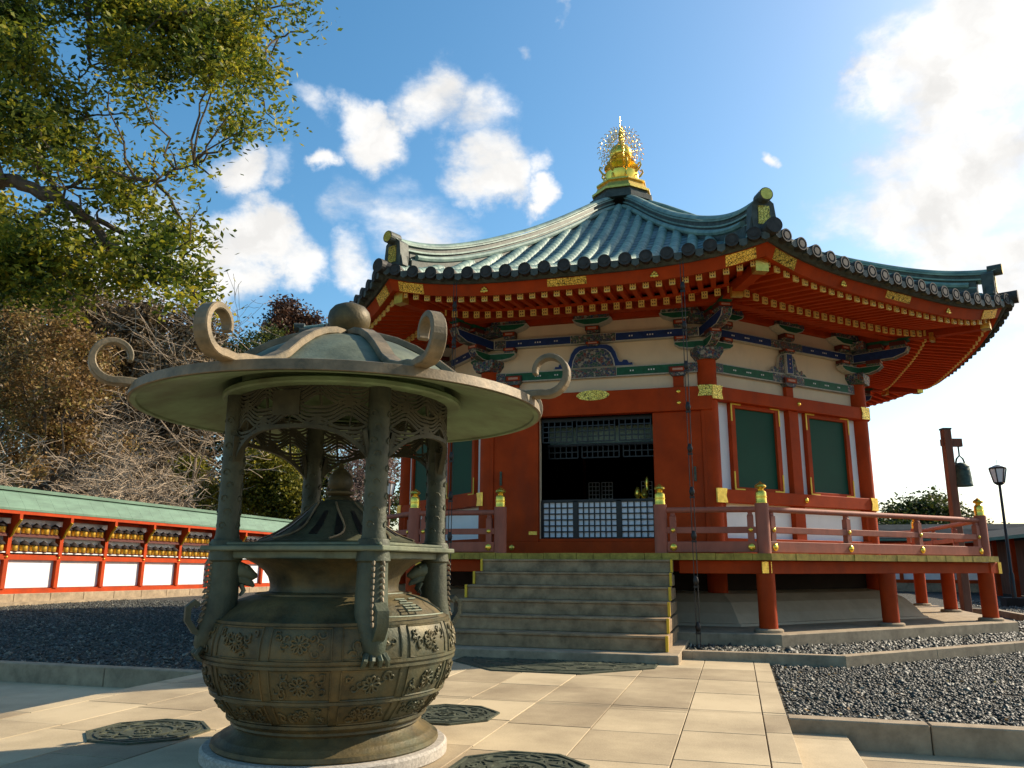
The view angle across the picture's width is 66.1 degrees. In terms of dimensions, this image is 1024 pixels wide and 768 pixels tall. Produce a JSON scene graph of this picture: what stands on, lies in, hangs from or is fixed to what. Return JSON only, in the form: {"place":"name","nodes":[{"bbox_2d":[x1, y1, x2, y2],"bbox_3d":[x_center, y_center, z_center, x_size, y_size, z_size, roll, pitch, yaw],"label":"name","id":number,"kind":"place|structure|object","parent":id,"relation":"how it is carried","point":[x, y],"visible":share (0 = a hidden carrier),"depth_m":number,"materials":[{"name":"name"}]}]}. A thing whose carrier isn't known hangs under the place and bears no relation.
{"place":"outdoors","nodes":[
{"label":"outdoors","id":0,"kind":"place"},
{"bbox_2d":[0,681,124,713],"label":"pavement","id":1,"kind":"structure","parent":0,"point":[14,696],"depth_m":8.10,"materials":[{"name":"stone"}]},
{"bbox_2d":[0,465,212,509],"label":"hill","id":2,"kind":"structure","parent":0,"point":[158,498],"depth_m":47.16,"materials":[{"name":"brown plant"}]},
{"bbox_2d":[44,301,226,456],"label":"woodland","id":3,"kind":"object","parent":2,"relation":"on","point":[156,364],"depth_m":59.00,"materials":[{"name":"brown plant"}]},
{"bbox_2d":[6,401,400,530],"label":"woodland","id":4,"kind":"object","parent":2,"relation":"on","point":[393,504],"visible":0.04,"depth_m":70.09,"materials":[{"name":"green plant"}]},
{"bbox_2d":[0,657,802,767],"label":"path","id":5,"kind":"structure","parent":0,"point":[631,719],"depth_m":5.80,"materials":[{"name":"stone"}]},
{"bbox_2d":[88,301,570,767],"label":"incense burner","id":6,"kind":"object","parent":5,"relation":"on","point":[333,647],"visible":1,"depth_m":4.58,"materials":[{"name":"metal"}]},
{"bbox_2d":[0,591,1023,725],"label":"gravel court","id":7,"kind":"object","parent":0,"point":[935,598],"depth_m":10.37,"materials":[{"name":"grey gravel"}]},
{"bbox_2d":[0,599,202,669],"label":"gravel","id":8,"kind":"structure","parent":7,"relation":"on","point":[124,611],"depth_m":13.04,"materials":[{"name":"grey gravel"}]},
{"bbox_2d":[387,481,395,526],"bbox_3d":[-4.644,5.649,29.471,0.600,4.380,0.600,-3,-13,15],"label":"lantern lamp post","id":9,"kind":"object","parent":7,"relation":"on","point":[391,488],"visible":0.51,"depth_m":29.70,"materials":[{"name":"black glass"}]},
{"bbox_2d":[450,559,688,664],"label":"stone staircase","id":10,"kind":"structure","parent":7,"relation":"on","point":[610,610],"depth_m":10.43,"materials":[{"name":"stone"}]},
{"bbox_2d":[293,116,1018,647],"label":"octagonal hall","id":11,"kind":"structure","parent":7,"relation":"on","point":[803,358],"depth_m":14.10,"materials":[{"name":"wood"}]},
{"bbox_2d":[447,282,456,610],"bbox_3d":[-0.919,1.048,11.969,0.076,5.480,0.080,-3,-13,15],"label":"rain chain","id":12,"kind":"object","parent":11,"relation":"hanging from","point":[451,458],"visible":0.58,"depth_m":11.91,"materials":[{"name":"grey metal"}]},
{"bbox_2d":[493,421,539,541],"bbox_3d":[0.080,1.728,14.256,0.830,2.220,0.160,-3,-13,15],"label":"door leaf","id":13,"kind":"structure","parent":11,"relation":"in","point":[517,454],"depth_m":14.19,"materials":[{"name":"paint"}]},
{"bbox_2d":[541,414,654,538],"bbox_3d":[1.575,1.702,14.246,2.040,2.160,0.530,-3,-13,15],"label":"lattice door","id":14,"kind":"structure","parent":11,"relation":"in","point":[575,507],"depth_m":14.05,"materials":[{"name":"black paint"}]},
{"bbox_2d":[652,410,706,540],"bbox_3d":[2.864,1.569,13.499,0.830,2.220,0.160,-3,-13,15],"label":"door leaf","id":15,"kind":"structure","parent":11,"relation":"in","point":[670,441],"depth_m":13.49,"materials":[{"name":"paint"}]},
{"bbox_2d":[680,264,700,647],"bbox_3d":[2.492,0.854,11.041,0.076,5.480,0.080,-3,-13,15],"label":"rain chain","id":16,"kind":"object","parent":11,"relation":"hanging from","point":[691,489],"visible":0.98,"depth_m":10.99,"materials":[{"name":"grey metal"}]},
{"bbox_2d":[387,482,1004,633],"bbox_3d":[2.769,4.018,18.148,13.674,2.128,13.674,-3,-13,15],"label":"veranda","id":17,"kind":"object","parent":11,"relation":"on","point":[916,556],"visible":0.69,"depth_m":12.25,"materials":[{"name":"paint"}]},
{"bbox_2d":[683,607,1023,667],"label":"kerb","id":18,"kind":"structure","parent":7,"relation":"on","point":[855,660],"depth_m":9.52,"materials":[{"name":"stone"}]},
{"bbox_2d":[685,619,1023,654],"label":"gravel","id":19,"kind":"structure","parent":7,"relation":"on","point":[917,642],"depth_m":10.82,"materials":[{"name":"grey gravel"}]},
{"bbox_2d":[771,651,1023,726],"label":"gravel","id":20,"kind":"structure","parent":7,"relation":"on","point":[984,680],"depth_m":7.46,"materials":[{"name":"grey gravel"}]},
{"bbox_2d":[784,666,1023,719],"bbox_3d":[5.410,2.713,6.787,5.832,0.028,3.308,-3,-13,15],"label":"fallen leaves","id":21,"kind":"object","parent":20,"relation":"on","point":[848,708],"visible":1,"depth_m":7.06,"materials":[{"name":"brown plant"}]},
{"bbox_2d":[877,485,1009,524],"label":"pine tree","id":22,"kind":"object","parent":7,"relation":"on","point":[935,506],"visible":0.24,"depth_m":59.15,"materials":[{"name":"green plant"}]},
{"bbox_2d":[878,524,1023,591],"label":"back cloister","id":23,"kind":"structure","parent":7,"relation":"on","point":[904,582],"depth_m":35.85,"materials":[{"name":"white paint"}]},
{"bbox_2d":[939,428,972,612],"bbox_3d":[10.886,3.304,19.116,0.500,4.510,0.210,0,-13,1],"label":"bell post","id":24,"kind":"object","parent":7,"relation":"on","point":[948,442],"visible":0.7,"depth_m":19.20,"materials":[{"name":"brown wood"}]},
{"bbox_2d":[955,447,973,486],"bbox_3d":[11.052,2.032,19.404,0.460,0.980,0.460,-3,-13,15],"label":"bronze bell","id":25,"kind":"object","parent":24,"relation":"hanging from","point":[963,476],"visible":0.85,"depth_m":19.20,"materials":[{"name":"green metal"}]},
{"bbox_2d":[957,600,1023,613],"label":"gravel","id":26,"kind":"structure","parent":7,"relation":"on","point":[978,603],"depth_m":22.33,"materials":[{"name":"grey gravel"}]},
{"bbox_2d":[964,526,1023,596],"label":"side cloister","id":27,"kind":"structure","parent":7,"relation":"on","point":[998,546],"depth_m":31.11,"materials":[{"name":"red wood"}]},
{"bbox_2d":[988,460,1023,606],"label":"lantern lamp post","id":28,"kind":"object","parent":7,"relation":"on","point":[997,474],"visible":0.98,"depth_m":23.40,"materials":[{"name":"metal"}]},
{"bbox_2d":[0,0,1023,530],"label":"sky","id":29,"kind":"structure","parent":0,"point":[889,132],"materials":[{"name":"blue"}]},
{"bbox_2d":[670,664,771,767],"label":"path bed","id":30,"kind":"object","parent":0,"point":[762,717],"depth_m":5.75,"materials":[{"name":"grey stone"}]},
{"bbox_2d":[85,718,210,744],"bbox_3d":[-2.469,2.366,5.347,0.750,0.034,0.750,-3,-13,15],"label":"cast iron plate","id":31,"kind":"object","parent":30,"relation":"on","point":[142,732],"visible":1,"depth_m":5.31,"materials":[{"name":"grey metal"}]},
{"bbox_2d":[421,704,499,725],"bbox_3d":[-0.496,2.526,6.005,0.750,0.034,0.750,-3,-13,15],"label":"cast iron plate","id":32,"kind":"object","parent":30,"relation":"on","point":[447,714],"visible":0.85,"depth_m":5.98,"materials":[{"name":"grey metal"}]},
{"bbox_2d":[448,750,589,767],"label":"cast iron plate","id":33,"kind":"object","parent":30,"relation":"on","point":[514,759],"visible":1,"depth_m":4.57,"materials":[{"name":"grey metal"}]},
{"bbox_2d":[453,656,658,674],"bbox_3d":[0.567,3.313,9.440,2.365,0.034,2.365,-3,-13,15],"label":"cast iron plate","id":34,"kind":"object","parent":30,"relation":"on","point":[557,666],"visible":0.56,"depth_m":8.85,"materials":[{"name":"grey metal"}]},
{"bbox_2d":[792,733,866,767],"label":"path side step","id":35,"kind":"object","parent":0,"point":[825,751],"visible":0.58,"depth_m":5.31,"materials":[{"name":"stone"}]},
{"bbox_2d":[857,751,1023,767],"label":"pavement","id":36,"kind":"structure","parent":0,"point":[882,760],"depth_m":5.47,"materials":[{"name":"stone"}]},
{"label":"ground","id":37,"kind":"structure","parent":0,"visible":0},
{"bbox_2d":[0,436,58,488],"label":"bare tree","id":38,"kind":"object","parent":37,"relation":"on","point":[24,462],"visible":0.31,"depth_m":24.95,"materials":[{"name":"brown plant"}]},
{"bbox_2d":[0,450,87,495],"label":"bare tree","id":39,"kind":"object","parent":37,"relation":"on","point":[9,482],"visible":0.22,"depth_m":25.64,"materials":[{"name":"brown plant"}]},
{"bbox_2d":[0,188,99,488],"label":"evergreen tree","id":40,"kind":"object","parent":37,"relation":"on","point":[1,421],"visible":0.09,"depth_m":41.96,"materials":[{"name":"green plant"}]},
{"bbox_2d":[0,297,153,491],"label":"oak tree","id":41,"kind":"object","parent":37,"relation":"on","point":[15,371],"visible":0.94,"depth_m":31.19,"materials":[{"name":"brown plant"}]},
{"bbox_2d":[0,660,201,687],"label":"kerb","id":42,"kind":"structure","parent":37,"relation":"on","point":[111,676],"depth_m":8.65,"materials":[{"name":"stone"}]},
{"bbox_2d":[0,308,203,495],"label":"bare tree","id":43,"kind":"object","parent":37,"relation":"on","point":[72,470],"visible":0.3,"depth_m":34.36,"materials":[{"name":"brown plant"}]},
{"bbox_2d":[11,422,211,504],"bbox_3d":[-14.801,4.771,29.945,7.066,6.533,6.918,-3,-13,15],"label":"bare tree","id":44,"kind":"object","parent":37,"relation":"on","point":[116,483],"visible":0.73,"depth_m":29.69,"materials":[{"name":"brown plant"}]},
{"bbox_2d":[0,273,248,505],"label":"bare tree","id":45,"kind":"object","parent":37,"relation":"on","point":[137,344],"visible":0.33,"depth_m":46.40,"materials":[{"name":"brown plant"}]},
{"bbox_2d":[47,416,217,508],"bbox_3d":[-16.922,5.003,33.107,9.321,7.490,5.732,2,-13,-6],"label":"bare tree","id":46,"kind":"object","parent":37,"relation":"on","point":[166,480],"visible":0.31,"depth_m":33.43,"materials":[{"name":"brown plant"}]},
{"bbox_2d":[0,485,292,606],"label":"lantern wall","id":47,"kind":"structure","parent":37,"relation":"on","point":[38,577],"depth_m":24.08,"materials":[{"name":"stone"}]},
{"bbox_2d":[0,539,5,550],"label":"brass lantern","id":48,"kind":"object","parent":47,"relation":"in","point":[2,542],"visible":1,"depth_m":20.77,"materials":[{"name":"gold metal"}]},
{"bbox_2d":[0,521,7,532],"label":"brass lantern","id":49,"kind":"object","parent":47,"relation":"in","point":[3,524],"visible":1,"depth_m":20.84,"materials":[{"name":"brown paint"}]},
{"bbox_2d":[10,539,19,551],"bbox_3d":[-13.429,4.351,21.221,0.276,0.324,0.283,-3,-13,15],"label":"brass lantern","id":50,"kind":"object","parent":47,"relation":"in","point":[14,545],"visible":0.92,"depth_m":21.15,"materials":[{"name":"gold metal"}]},
{"bbox_2d":[14,524,21,533],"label":"brass lantern","id":51,"kind":"object","parent":47,"relation":"in","point":[17,531],"visible":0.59,"depth_m":21.27,"materials":[{"name":"brown paint"}]},
{"bbox_2d":[18,540,29,551],"bbox_3d":[-13.344,4.423,21.521,0.276,0.324,0.283,-3,-13,15],"label":"brass lantern","id":52,"kind":"object","parent":47,"relation":"in","point":[23,546],"visible":0.97,"depth_m":21.44,"materials":[{"name":"gold metal"}]},
{"bbox_2d":[21,522,31,533],"bbox_3d":[-13.341,3.964,21.625,0.276,0.324,0.283,-3,-13,15],"label":"brass lantern","id":53,"kind":"object","parent":47,"relation":"in","point":[26,526],"visible":0.98,"depth_m":21.54,"materials":[{"name":"brown paint"}]},
{"bbox_2d":[28,540,38,551],"bbox_3d":[-13.258,4.495,21.821,0.276,0.324,0.283,-3,-13,15],"label":"brass lantern","id":54,"kind":"object","parent":47,"relation":"in","point":[33,545],"visible":0.98,"depth_m":21.74,"materials":[{"name":"gold metal"}]},
{"bbox_2d":[30,523,41,534],"bbox_3d":[-13.255,4.037,21.925,0.276,0.324,0.283,-3,-13,15],"label":"brass lantern","id":55,"kind":"object","parent":47,"relation":"in","point":[36,528],"visible":0.98,"depth_m":21.84,"materials":[{"name":"brown paint"}]},
{"bbox_2d":[38,541,48,552],"bbox_3d":[-13.172,4.567,22.121,0.276,0.324,0.283,-3,-13,15],"label":"brass lantern","id":56,"kind":"object","parent":47,"relation":"in","point":[43,545],"visible":0.94,"depth_m":22.04,"materials":[{"name":"gold metal"}]},
{"bbox_2d":[41,524,50,535],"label":"brass lantern","id":57,"kind":"object","parent":47,"relation":"in","point":[45,528],"visible":0.98,"depth_m":22.14,"materials":[{"name":"brown paint"}]},
{"bbox_2d":[47,541,57,552],"bbox_3d":[-13.086,4.639,22.421,0.276,0.324,0.283,-3,-13,15],"label":"brass lantern","id":58,"kind":"object","parent":47,"relation":"in","point":[52,546],"visible":0.99,"depth_m":22.34,"materials":[{"name":"gold metal"}]},
{"bbox_2d":[49,524,59,535],"bbox_3d":[-13.084,4.181,22.526,0.276,0.324,0.283,-3,-13,15],"label":"brass lantern","id":59,"kind":"object","parent":47,"relation":"in","point":[55,529],"visible":0.98,"depth_m":22.44,"materials":[{"name":"brown paint"}]},
{"bbox_2d":[62,542,69,552],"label":"brass lantern","id":60,"kind":"object","parent":47,"relation":"in","point":[66,546],"visible":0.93,"depth_m":22.76,"materials":[{"name":"gold metal"}]},
{"bbox_2d":[66,528,72,536],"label":"brass lantern","id":61,"kind":"object","parent":47,"relation":"in","point":[68,533],"visible":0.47,"depth_m":22.89,"materials":[{"name":"brown paint"}]},
{"bbox_2d":[69,542,78,552],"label":"brass lantern","id":62,"kind":"object","parent":47,"relation":"in","point":[73,547],"visible":0.97,"depth_m":23.05,"materials":[{"name":"gold metal"}]},
{"bbox_2d":[70,526,80,536],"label":"brass lantern","id":63,"kind":"object","parent":47,"relation":"in","point":[75,531],"visible":0.98,"depth_m":23.15,"materials":[{"name":"brown paint"}]},
{"bbox_2d":[78,542,86,553],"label":"brass lantern","id":64,"kind":"object","parent":47,"relation":"in","point":[82,547],"visible":0.95,"depth_m":23.35,"materials":[{"name":"gold metal"}]},
{"bbox_2d":[80,526,88,537],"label":"brass lantern","id":65,"kind":"object","parent":47,"relation":"in","point":[84,531],"visible":0.94,"depth_m":23.46,"materials":[{"name":"brown paint"}]},
{"bbox_2d":[85,543,95,553],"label":"brass lantern","id":66,"kind":"object","parent":47,"relation":"in","point":[90,548],"visible":0.99,"depth_m":23.65,"materials":[{"name":"gold metal"}]},
{"bbox_2d":[87,527,96,537],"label":"brass lantern","id":67,"kind":"object","parent":47,"relation":"in","point":[92,532],"visible":0.98,"depth_m":23.75,"materials":[{"name":"brown paint"}]},
{"bbox_2d":[94,543,103,553],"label":"brass lantern","id":68,"kind":"object","parent":47,"relation":"in","point":[98,548],"visible":0.95,"depth_m":23.95,"materials":[{"name":"gold metal"}]},
{"bbox_2d":[96,528,104,537],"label":"brass lantern","id":69,"kind":"object","parent":47,"relation":"in","point":[100,532],"visible":0.94,"depth_m":24.06,"materials":[{"name":"brown paint"}]},
{"bbox_2d":[107,544,113,553],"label":"brass lantern","id":70,"kind":"object","parent":47,"relation":"in","point":[110,549],"visible":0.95,"depth_m":24.38,"materials":[{"name":"gold metal"}]},
{"bbox_2d":[112,544,121,554],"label":"brass lantern","id":71,"kind":"object","parent":47,"relation":"in","point":[116,549],"visible":0.94,"depth_m":24.66,"materials":[{"name":"gold metal"}]},
{"bbox_2d":[114,529,122,538],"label":"brass lantern","id":72,"kind":"object","parent":47,"relation":"in","point":[118,533],"visible":0.95,"depth_m":24.77,"materials":[{"name":"brown paint"}]},
{"bbox_2d":[120,544,128,554],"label":"brass lantern","id":73,"kind":"object","parent":47,"relation":"in","point":[124,549],"visible":0.94,"depth_m":24.97,"materials":[{"name":"gold metal"}]},
{"bbox_2d":[122,529,130,539],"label":"brass lantern","id":74,"kind":"object","parent":47,"relation":"in","point":[125,534],"visible":0.92,"depth_m":25.06,"materials":[{"name":"gold metal"}]},
{"bbox_2d":[128,545,135,554],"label":"brass lantern","id":75,"kind":"object","parent":47,"relation":"in","point":[131,549],"visible":0.97,"depth_m":25.27,"materials":[{"name":"gold metal"}]},
{"bbox_2d":[129,530,137,539],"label":"brass lantern","id":76,"kind":"object","parent":47,"relation":"in","point":[132,535],"visible":0.96,"depth_m":25.37,"materials":[{"name":"gold metal"}]},
{"bbox_2d":[135,545,142,554],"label":"brass lantern","id":77,"kind":"object","parent":47,"relation":"in","point":[138,549],"visible":0.96,"depth_m":25.57,"materials":[{"name":"gold metal"}]},
{"bbox_2d":[136,530,144,540],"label":"brass lantern","id":78,"kind":"object","parent":47,"relation":"in","point":[139,536],"visible":0.95,"depth_m":25.67,"materials":[{"name":"gold metal"}]},
{"bbox_2d":[146,546,152,555],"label":"brass lantern","id":79,"kind":"object","parent":47,"relation":"in","point":[149,548],"visible":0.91,"depth_m":25.99,"materials":[{"name":"gold metal"}]},
{"bbox_2d":[151,546,158,555],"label":"brass lantern","id":80,"kind":"object","parent":47,"relation":"in","point":[154,551],"visible":0.91,"depth_m":26.27,"materials":[{"name":"gold metal"}]},
{"bbox_2d":[153,532,160,541],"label":"brass lantern","id":81,"kind":"object","parent":47,"relation":"in","point":[156,536],"visible":0.95,"depth_m":26.38,"materials":[{"name":"gold metal"}]},
{"bbox_2d":[158,546,165,555],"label":"brass lantern","id":82,"kind":"object","parent":47,"relation":"in","point":[161,550],"visible":0.94,"depth_m":26.58,"materials":[{"name":"gold metal"}]},
{"bbox_2d":[159,532,166,541],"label":"brass lantern","id":83,"kind":"object","parent":47,"relation":"in","point":[162,537],"visible":0.97,"depth_m":26.68,"materials":[{"name":"gold metal"}]},
{"bbox_2d":[164,546,171,555],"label":"brass lantern","id":84,"kind":"object","parent":47,"relation":"in","point":[167,552],"visible":0.94,"depth_m":26.88,"materials":[{"name":"gold metal"}]},
{"bbox_2d":[166,533,173,541],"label":"brass lantern","id":85,"kind":"object","parent":47,"relation":"in","point":[169,537],"visible":0.92,"depth_m":26.98,"materials":[{"name":"gold metal"}]},
{"bbox_2d":[171,547,177,555],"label":"brass lantern","id":86,"kind":"object","parent":47,"relation":"in","point":[174,551],"visible":0.92,"depth_m":27.18,"materials":[{"name":"gold metal"}]},
{"bbox_2d":[172,533,179,542],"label":"brass lantern","id":87,"kind":"object","parent":47,"relation":"in","point":[175,537],"visible":0.88,"depth_m":27.28,"materials":[{"name":"gold metal"}]},
{"bbox_2d":[181,547,186,556],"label":"brass lantern","id":88,"kind":"object","parent":47,"relation":"in","point":[183,552],"visible":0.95,"depth_m":27.60,"materials":[{"name":"brown paint"}]},
{"bbox_2d":[185,547,192,556],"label":"brass lantern","id":89,"kind":"object","parent":47,"relation":"in","point":[188,552],"visible":0.94,"depth_m":27.88,"materials":[{"name":"gold metal"}]},
{"bbox_2d":[186,534,193,542],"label":"brass lantern","id":90,"kind":"object","parent":47,"relation":"in","point":[190,538],"visible":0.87,"depth_m":27.99,"materials":[{"name":"gold metal"}]},
{"bbox_2d":[191,548,197,556],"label":"brass lantern","id":91,"kind":"object","parent":47,"relation":"in","point":[194,552],"visible":0.89,"depth_m":28.18,"materials":[{"name":"brown paint"}]},
{"bbox_2d":[192,534,198,543],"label":"brass lantern","id":92,"kind":"object","parent":47,"relation":"in","point":[195,538],"visible":0.93,"depth_m":28.30,"materials":[{"name":"gold metal"}]},
{"bbox_2d":[197,548,203,556],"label":"brass lantern","id":93,"kind":"object","parent":47,"relation":"in","point":[199,553],"visible":0.74,"depth_m":28.48,"materials":[{"name":"brown paint"}]},
{"bbox_2d":[198,535,204,543],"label":"brass lantern","id":94,"kind":"object","parent":47,"relation":"in","point":[201,539],"visible":0.9,"depth_m":28.59,"materials":[{"name":"gold metal"}]},
{"bbox_2d":[202,551,208,556],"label":"brass lantern","id":95,"kind":"object","parent":47,"relation":"in","point":[205,553],"visible":0.59,"depth_m":28.78,"materials":[{"name":"brown paint"}]},
{"bbox_2d":[204,535,210,543],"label":"brass lantern","id":96,"kind":"object","parent":47,"relation":"in","point":[206,539],"visible":0.91,"depth_m":28.89,"materials":[{"name":"gold metal"}]},
{"bbox_2d":[12,268,299,507],"bbox_3d":[-15.889,1.922,37.135,13.016,15.290,12.521,-3,-13,15],"label":"bare tree","id":97,"kind":"object","parent":37,"relation":"on","point":[195,472],"visible":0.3,"depth_m":37.17,"materials":[{"name":"brown plant"}]},
{"bbox_2d":[0,0,342,332],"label":"camphor tree","id":98,"kind":"object","parent":37,"relation":"on","point":[215,47],"visible":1,"depth_m":13.20,"materials":[{"name":"green plant"}]},
{"bbox_2d":[168,441,324,519],"bbox_3d":[-13.193,6.467,39.838,8.703,7.640,4.222,-1,-13,4],"label":"clipped bush","id":99,"kind":"object","parent":37,"relation":"on","point":[271,493],"visible":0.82,"depth_m":39.26,"materials":[{"name":"green plant"}]},
{"bbox_2d":[163,316,333,514],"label":"evergreen tree","id":100,"kind":"object","parent":37,"relation":"on","point":[261,337],"visible":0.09,"depth_m":51.26,"materials":[{"name":"green plant"}]},
{"bbox_2d":[250,294,327,340],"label":"conifer tree","id":101,"kind":"object","parent":37,"relation":"on","point":[288,314],"visible":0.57,"depth_m":77.73,"materials":[{"name":"brown plant"}]},
{"bbox_2d":[214,342,363,499],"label":"bare tree","id":102,"kind":"object","parent":37,"relation":"on","point":[329,461],"visible":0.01,"depth_m":56.59,"materials":[{"name":"brown plant"}]},
{"bbox_2d":[324,444,400,504],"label":"cherry tree","id":103,"kind":"object","parent":37,"relation":"on","point":[358,480],"visible":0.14,"depth_m":44.44,"materials":[{"name":"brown plant"}]},
{"bbox_2d":[787,714,1023,760],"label":"kerb","id":104,"kind":"structure","parent":37,"relation":"on","point":[997,742],"depth_m":5.71,"materials":[{"name":"stone"}]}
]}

